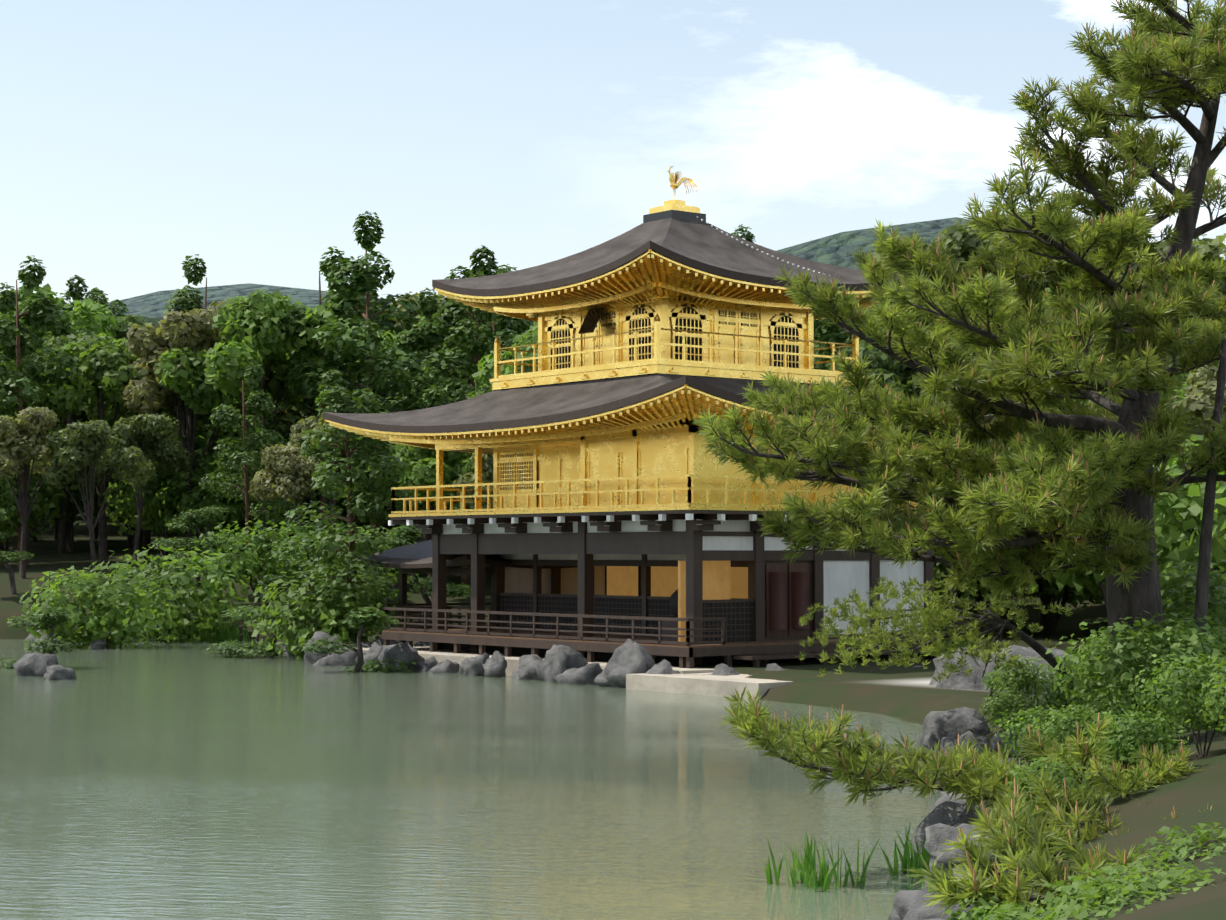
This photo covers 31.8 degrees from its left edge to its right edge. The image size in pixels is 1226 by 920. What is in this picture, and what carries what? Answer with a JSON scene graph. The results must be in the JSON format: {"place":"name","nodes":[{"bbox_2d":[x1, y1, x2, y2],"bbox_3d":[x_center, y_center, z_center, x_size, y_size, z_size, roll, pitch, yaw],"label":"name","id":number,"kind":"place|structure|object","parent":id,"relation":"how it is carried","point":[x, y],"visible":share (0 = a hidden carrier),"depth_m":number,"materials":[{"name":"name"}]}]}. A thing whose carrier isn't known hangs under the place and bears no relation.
{"place":"outdoors","nodes":[
{"label":"outdoors","id":0,"kind":"place"},
{"bbox_2d":[0,638,945,919],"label":"pond water","id":1,"kind":"structure","parent":0,"point":[178,780],"depth_m":28.08,"materials":[{"name":"green liquid"}]},
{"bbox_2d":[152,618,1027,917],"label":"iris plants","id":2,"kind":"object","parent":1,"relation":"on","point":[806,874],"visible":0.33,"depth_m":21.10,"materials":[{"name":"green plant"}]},
{"bbox_2d":[0,217,1225,919],"bbox_3d":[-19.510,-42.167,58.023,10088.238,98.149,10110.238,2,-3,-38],"label":"ground","id":3,"kind":"structure","parent":0,"point":[906,695],"depth_m":49.88,"materials":[{"name":"green plant"}]},
{"bbox_2d":[0,509,33,594],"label":"tree","id":4,"kind":"object","parent":3,"relation":"on","point":[6,557],"visible":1,"depth_m":86.50,"materials":[{"name":"green plant"}]},
{"bbox_2d":[0,471,63,565],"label":"tree","id":5,"kind":"object","parent":3,"relation":"on","point":[10,510],"visible":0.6,"depth_m":98.94,"materials":[{"name":"green plant"}]},
{"bbox_2d":[0,282,65,565],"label":"red pine tree","id":6,"kind":"object","parent":3,"relation":"on","point":[6,304],"visible":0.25,"depth_m":100.16,"materials":[{"name":"green plant"}]},
{"bbox_2d":[0,406,67,578],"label":"broad tree","id":7,"kind":"object","parent":3,"relation":"on","point":[23,435],"visible":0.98,"depth_m":91.81,"materials":[{"name":"green plant"}]},
{"bbox_2d":[0,607,81,667],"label":"tree","id":8,"kind":"object","parent":3,"relation":"on","point":[48,617],"visible":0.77,"depth_m":60.68,"materials":[{"name":"green plant"}]},
{"bbox_2d":[0,256,107,567],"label":"red pine tree","id":9,"kind":"object","parent":3,"relation":"on","point":[42,319],"visible":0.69,"depth_m":98.83,"materials":[{"name":"green plant"}]},
{"bbox_2d":[0,441,115,551],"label":"tree","id":10,"kind":"object","parent":3,"relation":"on","point":[49,497],"visible":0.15,"depth_m":109.14,"materials":[{"name":"green plant"}]},
{"bbox_2d":[0,284,117,541],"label":"broad tree","id":11,"kind":"object","parent":3,"relation":"on","point":[102,317],"visible":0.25,"depth_m":115.37,"materials":[{"name":"green plant"}]},
{"bbox_2d":[14,313,136,549],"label":"red pine tree","id":12,"kind":"object","parent":3,"relation":"on","point":[63,330],"visible":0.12,"depth_m":110.42,"materials":[{"name":"green plant"}]},
{"bbox_2d":[24,333,129,553],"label":"broad tree","id":13,"kind":"object","parent":3,"relation":"on","point":[57,341],"visible":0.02,"depth_m":108.14,"materials":[{"name":"green plant"}]},
{"bbox_2d":[44,419,118,542],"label":"tree","id":14,"kind":"object","parent":3,"relation":"on","point":[56,528],"depth_m":115.50,"materials":[{"name":"green plant"}]},
{"bbox_2d":[59,275,108,328],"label":"red pine tree","id":15,"kind":"object","parent":3,"relation":"on","point":[76,293],"visible":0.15,"depth_m":151.23,"materials":[{"name":"green plant"}]},
{"bbox_2d":[42,419,155,578],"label":"broad tree","id":16,"kind":"object","parent":3,"relation":"on","point":[77,455],"visible":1,"depth_m":91.65,"materials":[{"name":"green plant"}]},
{"bbox_2d":[19,565,187,648],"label":"bush","id":17,"kind":"object","parent":3,"relation":"on","point":[92,626],"visible":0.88,"depth_m":73.77,"materials":[{"name":"green plant"}]},
{"bbox_2d":[78,287,128,328],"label":"red pine tree","id":18,"kind":"object","parent":3,"relation":"on","point":[116,303],"visible":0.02,"depth_m":157.94,"materials":[{"name":"green plant"}]},
{"bbox_2d":[27,333,185,562],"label":"broad tree","id":19,"kind":"object","parent":3,"relation":"on","point":[103,378],"visible":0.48,"depth_m":101.64,"materials":[{"name":"green plant"}]},
{"bbox_2d":[79,468,159,549],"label":"tree","id":20,"kind":"object","parent":3,"relation":"on","point":[113,508],"visible":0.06,"depth_m":110.77,"materials":[{"name":"green plant"}]},
{"bbox_2d":[84,314,166,539],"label":"broad tree","id":21,"kind":"object","parent":3,"relation":"on","point":[123,327],"visible":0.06,"depth_m":118.59,"materials":[{"name":"green plant"}]},
{"bbox_2d":[109,413,190,567],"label":"broad tree","id":22,"kind":"object","parent":3,"relation":"on","point":[151,438],"visible":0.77,"depth_m":97.46,"materials":[{"name":"green plant"}]},
{"bbox_2d":[109,347,206,545],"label":"broad tree","id":23,"kind":"object","parent":3,"relation":"on","point":[146,537],"depth_m":114.25,"materials":[{"name":"green plant"}]},
{"bbox_2d":[75,546,249,641],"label":"bush","id":24,"kind":"object","parent":3,"relation":"on","point":[191,600],"visible":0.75,"depth_m":78.91,"materials":[{"name":"green plant"}]},
{"bbox_2d":[98,458,228,559],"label":"tree","id":25,"kind":"object","parent":3,"relation":"on","point":[155,517],"visible":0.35,"depth_m":102.30,"materials":[{"name":"green plant"}]},
{"bbox_2d":[143,303,203,548],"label":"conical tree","id":26,"kind":"object","parent":3,"relation":"on","point":[176,307],"visible":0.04,"depth_m":112.17,"materials":[{"name":"green plant"}]},
{"bbox_2d":[163,254,227,533],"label":"red pine tree","id":27,"kind":"object","parent":3,"relation":"on","point":[182,299],"visible":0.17,"depth_m":125.84,"materials":[{"name":"green plant"}]},
{"bbox_2d":[122,308,273,560],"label":"broad tree","id":28,"kind":"object","parent":3,"relation":"on","point":[193,331],"visible":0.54,"depth_m":99.77,"materials":[{"name":"green plant"}]},
{"bbox_2d":[147,509,254,599],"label":"tree","id":29,"kind":"object","parent":3,"relation":"on","point":[192,518],"visible":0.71,"depth_m":83.35,"materials":[{"name":"green plant"}]},
{"bbox_2d":[127,418,283,557],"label":"tree","id":30,"kind":"object","parent":3,"relation":"on","point":[200,444],"visible":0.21,"depth_m":101.99,"materials":[{"name":"green plant"}]},
{"bbox_2d":[152,458,269,547],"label":"tree","id":31,"kind":"object","parent":3,"relation":"on","point":[228,518],"visible":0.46,"depth_m":100.08,"materials":[{"name":"green plant"}]},
{"bbox_2d":[168,505,253,587],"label":"tree","id":32,"kind":"object","parent":3,"relation":"on","point":[211,512],"visible":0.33,"depth_m":87.41,"materials":[{"name":"green plant"}]},
{"bbox_2d":[199,402,298,541],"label":"broad tree","id":33,"kind":"object","parent":3,"relation":"on","point":[205,416],"depth_m":115.93,"materials":[{"name":"green plant"}]},
{"bbox_2d":[155,289,345,566],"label":"broad tree","id":34,"kind":"object","parent":3,"relation":"on","point":[248,331],"visible":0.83,"depth_m":98.17,"materials":[{"name":"green plant"}]},
{"bbox_2d":[199,362,305,585],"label":"red pine tree","id":35,"kind":"object","parent":3,"relation":"on","point":[259,403],"visible":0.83,"depth_m":91.32,"materials":[{"name":"green plant"}]},
{"bbox_2d":[188,520,337,606],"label":"bush","id":36,"kind":"object","parent":3,"relation":"on","point":[260,558],"visible":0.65,"depth_m":83.21,"materials":[{"name":"green plant"}]},
{"bbox_2d":[209,293,316,555],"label":"broad tree","id":37,"kind":"object","parent":3,"relation":"on","point":[272,388],"visible":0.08,"depth_m":102.52,"materials":[{"name":"green plant"}]},
{"bbox_2d":[206,574,323,657],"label":"tree","id":38,"kind":"object","parent":3,"relation":"on","point":[238,615],"visible":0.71,"depth_m":67.65,"materials":[{"name":"green plant"}]},
{"bbox_2d":[248,444,329,592],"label":"broad tree","id":39,"kind":"object","parent":3,"relation":"on","point":[293,467],"visible":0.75,"depth_m":87.99,"materials":[{"name":"green plant"}]},
{"bbox_2d":[246,247,383,539],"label":"red pine tree","id":40,"kind":"object","parent":3,"relation":"on","point":[283,430],"visible":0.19,"depth_m":100.17,"materials":[{"name":"green plant"}]},
{"bbox_2d":[266,473,364,533],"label":"tree","id":41,"kind":"object","parent":3,"relation":"on","point":[308,499],"visible":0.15,"depth_m":104.14,"materials":[{"name":"green plant"}]},
{"bbox_2d":[243,568,403,659],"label":"bush","id":42,"kind":"object","parent":3,"relation":"on","point":[321,608],"visible":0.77,"depth_m":65.78,"materials":[{"name":"green plant"}]},
{"bbox_2d":[270,323,392,415],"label":"broad tree","id":43,"kind":"object","parent":3,"relation":"on","point":[297,400],"visible":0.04,"depth_m":109.66,"materials":[{"name":"green plant"}]},
{"bbox_2d":[287,404,379,578],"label":"broad tree","id":44,"kind":"object","parent":3,"relation":"on","point":[299,428],"visible":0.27,"depth_m":93.86,"materials":[{"name":"green plant"}]},
{"bbox_2d":[271,369,428,639],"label":"tree","id":45,"kind":"object","parent":3,"relation":"on","point":[353,482],"visible":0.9,"depth_m":67.25,"materials":[{"name":"green plant"}]},
{"bbox_2d":[294,607,417,671],"bbox_3d":[-6.948,5.687,59.096,2.262,3.364,3.600,-2,-3,42],"label":"tree","id":46,"kind":"object","parent":3,"relation":"on","point":[366,617],"visible":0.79,"depth_m":58.71,"materials":[{"name":"green plant"}]},
{"bbox_2d":[283,211,436,547],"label":"red pine tree","id":47,"kind":"object","parent":3,"relation":"on","point":[361,280],"visible":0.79,"depth_m":96.92,"materials":[{"name":"green plant"}]},
{"bbox_2d":[315,525,415,609],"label":"tree","id":48,"kind":"object","parent":3,"relation":"on","point":[381,546],"visible":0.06,"depth_m":84.21,"materials":[{"name":"green plant"}]},
{"bbox_2d":[289,467,457,548],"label":"tree","id":49,"kind":"object","parent":3,"relation":"on","point":[356,520],"visible":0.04,"depth_m":103.81,"materials":[{"name":"green plant"}]},
{"bbox_2d":[375,304,391,531],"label":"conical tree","id":50,"kind":"object","parent":3,"relation":"on","point":[381,394],"depth_m":119.63,"materials":[{"name":"green plant"}]},
{"bbox_2d":[364,527,447,624],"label":"tree","id":51,"kind":"object","parent":3,"relation":"on","point":[395,585],"visible":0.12,"depth_m":80.30,"materials":[{"name":"green plant"}]},
{"bbox_2d":[370,291,453,538],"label":"broad tree","id":52,"kind":"object","parent":3,"relation":"on","point":[414,297],"visible":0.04,"depth_m":123.57,"materials":[{"name":"green plant"}]},
{"bbox_2d":[373,330,464,507],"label":"broad tree","id":53,"kind":"object","parent":3,"relation":"on","point":[388,342],"visible":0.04,"depth_m":111.41,"materials":[{"name":"green plant"}]},
{"bbox_2d":[367,442,474,600],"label":"broad tree","id":54,"kind":"object","parent":3,"relation":"on","point":[423,473],"visible":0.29,"depth_m":87.70,"materials":[{"name":"green plant"}]},
{"bbox_2d":[367,287,485,539],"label":"red pine tree","id":55,"kind":"object","parent":3,"relation":"on","point":[423,343],"visible":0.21,"depth_m":103.61,"materials":[{"name":"green plant"}]},
{"bbox_2d":[385,525,470,613],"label":"tree","id":56,"kind":"object","parent":3,"relation":"on","point":[407,533],"visible":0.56,"depth_m":76.29,"materials":[{"name":"green plant"}]},
{"bbox_2d":[373,374,485,526],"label":"red pine tree","id":57,"kind":"object","parent":3,"relation":"on","point":[427,391],"visible":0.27,"depth_m":92.18,"materials":[{"name":"green plant"}]},
{"bbox_2d":[385,312,488,409],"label":"broad tree","id":58,"kind":"object","parent":3,"relation":"on","point":[395,346],"visible":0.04,"depth_m":110.67,"materials":[{"name":"green plant"}]},
{"bbox_2d":[366,271,519,584],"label":"red pine tree","id":59,"kind":"object","parent":3,"relation":"on","point":[474,353],"visible":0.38,"depth_m":95.37,"materials":[{"name":"green plant"}]},
{"bbox_2d":[419,245,510,401],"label":"red pine tree","id":60,"kind":"object","parent":3,"relation":"on","point":[486,269],"visible":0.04,"depth_m":103.91,"materials":[{"name":"green plant"}]},
{"bbox_2d":[453,453,492,511],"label":"broad tree","id":61,"kind":"object","parent":3,"relation":"on","point":[487,471],"visible":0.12,"depth_m":81.66,"materials":[{"name":"green plant"}]},
{"bbox_2d":[442,264,532,397],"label":"red pine tree","id":62,"kind":"object","parent":3,"relation":"on","point":[519,326],"visible":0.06,"depth_m":101.24,"materials":[{"name":"green plant"}]},
{"bbox_2d":[466,321,537,398],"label":"broad tree","id":63,"kind":"object","parent":3,"relation":"on","point":[531,335],"visible":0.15,"depth_m":88.03,"materials":[{"name":"green plant"}]},
{"bbox_2d":[13,625,1113,919],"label":"shore rocks","id":64,"kind":"object","parent":3,"relation":"on","point":[943,819],"visible":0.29,"depth_m":51.19,"materials":[{"name":"grey stone"}]},
{"bbox_2d":[323,166,993,699],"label":"golden pavilion","id":65,"kind":"structure","parent":3,"relation":"on","point":[623,510],"depth_m":58.20,"materials":[{"name":"gold metal"}]},
{"bbox_2d":[731,224,755,242],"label":"red pine tree","id":66,"kind":"object","parent":3,"relation":"on","point":[748,236],"visible":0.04,"depth_m":146.68,"materials":[{"name":"green plant"}]},
{"bbox_2d":[814,303,909,376],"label":"red pine tree","id":67,"kind":"object","parent":3,"relation":"on","point":[831,331],"visible":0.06,"depth_m":77.73,"materials":[{"name":"green plant"}]},
{"bbox_2d":[825,323,979,402],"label":"broad tree","id":68,"kind":"object","parent":3,"relation":"on","point":[892,370],"visible":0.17,"depth_m":72.92,"materials":[{"name":"green plant"}]},
{"bbox_2d":[921,624,978,655],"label":"bush","id":69,"kind":"object","parent":3,"relation":"on","point":[964,644],"visible":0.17,"depth_m":54.06,"materials":[{"name":"green plant"}]},
{"bbox_2d":[692,0,1225,918],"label":"pine","id":70,"kind":"object","parent":3,"relation":"on","point":[1032,480],"visible":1,"depth_m":29.74,"materials":[{"name":"green plant"}]},
{"bbox_2d":[905,357,1013,635],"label":"broad tree","id":71,"kind":"object","parent":3,"relation":"on","point":[980,597],"depth_m":73.38,"materials":[{"name":"green plant"}]},
{"bbox_2d":[869,218,1059,601],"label":"broad tree","id":72,"kind":"object","parent":3,"relation":"on","point":[963,238],"visible":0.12,"depth_m":85.68,"materials":[{"name":"green plant"}]},
{"bbox_2d":[934,552,1038,620],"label":"tree","id":73,"kind":"object","parent":3,"relation":"on","point":[943,569],"visible":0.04,"depth_m":72.43,"materials":[{"name":"green plant"}]},
{"bbox_2d":[980,671,1009,696],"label":"bush","id":74,"kind":"object","parent":3,"relation":"on","point":[988,681],"visible":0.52,"depth_m":42.19,"materials":[{"name":"green plant"}]},
{"bbox_2d":[979,689,1037,729],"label":"bush","id":75,"kind":"object","parent":3,"relation":"on","point":[1004,704],"visible":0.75,"depth_m":31.74,"materials":[{"name":"green plant"}]},
{"bbox_2d":[990,654,1051,700],"bbox_3d":[7.307,4.026,38.593,1.173,1.086,1.124,1,-3,-28],"label":"bush","id":76,"kind":"object","parent":3,"relation":"on","point":[1026,676],"visible":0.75,"depth_m":38.36,"materials":[{"name":"green plant"}]},
{"bbox_2d":[990,705,1089,769],"bbox_3d":[5.269,3.467,26.298,1.258,0.968,1.029,1,-3,-22],"label":"bush","id":77,"kind":"object","parent":3,"relation":"on","point":[1022,729],"visible":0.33,"depth_m":26.18,"materials":[{"name":"green plant"}]},
{"bbox_2d":[1007,755,1097,825],"bbox_3d":[4.084,3.177,20.228,0.847,0.776,1.035,-1,-3,26],"label":"bush","id":78,"kind":"object","parent":3,"relation":"on","point":[1059,773],"visible":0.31,"depth_m":20.21,"materials":[{"name":"green plant"}]},
{"bbox_2d":[978,286,1131,633],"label":"broad tree","id":79,"kind":"object","parent":3,"relation":"on","point":[1045,599],"visible":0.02,"depth_m":75.62,"materials":[{"name":"green plant"}]},
{"bbox_2d":[1011,569,1102,633],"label":"tree","id":80,"kind":"object","parent":3,"relation":"on","point":[1054,622],"visible":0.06,"depth_m":75.16,"materials":[{"name":"green plant"}]},
{"bbox_2d":[1036,659,1090,696],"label":"bush","id":81,"kind":"object","parent":3,"relation":"on","point":[1051,674],"visible":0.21,"depth_m":38.05,"materials":[{"name":"green plant"}]},
{"bbox_2d":[1019,676,1112,730],"bbox_3d":[6.313,3.525,30.009,1.306,1.058,1.252,-1,-3,17],"label":"bush","id":82,"kind":"object","parent":3,"relation":"on","point":[1054,695],"visible":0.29,"depth_m":29.94,"materials":[{"name":"green plant"}]},
{"bbox_2d":[1025,704,1115,779],"bbox_3d":[5.216,3.254,24.431,1.189,0.975,0.898,2,-3,-38],"label":"bush","id":83,"kind":"object","parent":3,"relation":"on","point":[1064,720],"visible":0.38,"depth_m":24.35,"materials":[{"name":"green plant"}]},
{"bbox_2d":[946,821,1225,919],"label":"plants","id":84,"kind":"object","parent":3,"relation":"on","point":[1111,893],"visible":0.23,"depth_m":13.85,"materials":[{"name":"green plant"}]},
{"bbox_2d":[1068,635,1109,687],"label":"bush","id":85,"kind":"object","parent":3,"relation":"on","point":[1086,657],"visible":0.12,"depth_m":36.21,"materials":[{"name":"green plant"}]},
{"bbox_2d":[1069,690,1140,738],"bbox_3d":[6.336,3.361,27.565,0.891,0.857,1.180,1,-3,-14],"label":"bush","id":86,"kind":"object","parent":3,"relation":"on","point":[1089,705],"visible":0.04,"depth_m":27.56,"materials":[{"name":"green plant"}]},
{"bbox_2d":[1014,438,1202,608],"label":"tree","id":87,"kind":"object","parent":3,"relation":"on","point":[1071,578],"visible":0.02,"depth_m":65.77,"materials":[{"name":"green plant"}]},
{"bbox_2d":[1039,529,1211,608],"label":"bush","id":88,"kind":"object","parent":3,"relation":"on","point":[1097,597],"visible":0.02,"depth_m":71.44,"materials":[{"name":"green plant"}]},
{"bbox_2d":[1046,616,1225,738],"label":"bush","id":89,"kind":"object","parent":3,"relation":"on","point":[1123,660],"visible":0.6,"depth_m":26.61,"materials":[{"name":"green plant"}]},
{"bbox_2d":[1084,708,1188,771],"bbox_3d":[5.444,3.077,22.661,1.121,0.933,1.074,-2,-3,36],"label":"bush","id":90,"kind":"object","parent":3,"relation":"on","point":[1125,727],"visible":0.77,"depth_m":22.52,"materials":[{"name":"green plant"}]},
{"bbox_2d":[1101,671,1205,747],"bbox_3d":[6.652,3.093,26.342,1.365,1.056,1.031,-1,-3,21],"label":"bush","id":91,"kind":"object","parent":3,"relation":"on","point":[1126,702],"visible":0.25,"depth_m":26.21,"materials":[{"name":"green plant"}]},
{"bbox_2d":[1093,434,1225,615],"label":"tree","id":92,"kind":"object","parent":3,"relation":"on","point":[1171,537],"visible":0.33,"depth_m":51.82,"materials":[{"name":"green plant"}]},
{"bbox_2d":[1104,559,1225,649],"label":"bush","id":93,"kind":"object","parent":3,"relation":"on","point":[1175,603],"visible":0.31,"depth_m":32.65,"materials":[{"name":"green plant"}]},
{"bbox_2d":[1104,610,1225,692],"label":"bush","id":94,"kind":"object","parent":3,"relation":"on","point":[1215,629],"visible":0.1,"depth_m":29.40,"materials":[{"name":"green plant"}]},
{"bbox_2d":[1113,233,1225,327],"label":"broad tree","id":95,"kind":"object","parent":3,"relation":"on","point":[1213,248],"visible":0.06,"depth_m":93.21,"materials":[{"name":"green plant"}]},
{"bbox_2d":[1129,651,1225,757],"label":"bush","id":96,"kind":"object","parent":3,"relation":"on","point":[1186,693],"visible":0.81,"depth_m":23.72,"materials":[{"name":"green plant"}]},
{"bbox_2d":[1160,350,1225,496],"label":"broad tree","id":97,"kind":"object","parent":3,"relation":"on","point":[1181,395],"visible":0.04,"depth_m":69.52,"materials":[{"name":"green plant"}]},
{"bbox_2d":[1162,361,1225,616],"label":"broad tree","id":98,"kind":"object","parent":3,"relation":"on","point":[1200,390],"visible":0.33,"depth_m":67.25,"materials":[{"name":"green plant"}]},
{"bbox_2d":[1187,472,1225,546],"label":"tree","id":99,"kind":"object","parent":3,"relation":"on","point":[1193,490],"visible":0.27,"depth_m":48.05,"materials":[{"name":"green plant"}]},
{"bbox_2d":[1197,664,1225,739],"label":"bush","id":100,"kind":"object","parent":3,"relation":"on","point":[1218,708],"visible":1,"depth_m":20.63,"materials":[{"name":"green plant"}]},
{"bbox_2d":[0,0,1225,310],"label":"sky","id":101,"kind":"structure","parent":0,"point":[251,138],"materials":[{"name":"blue"}]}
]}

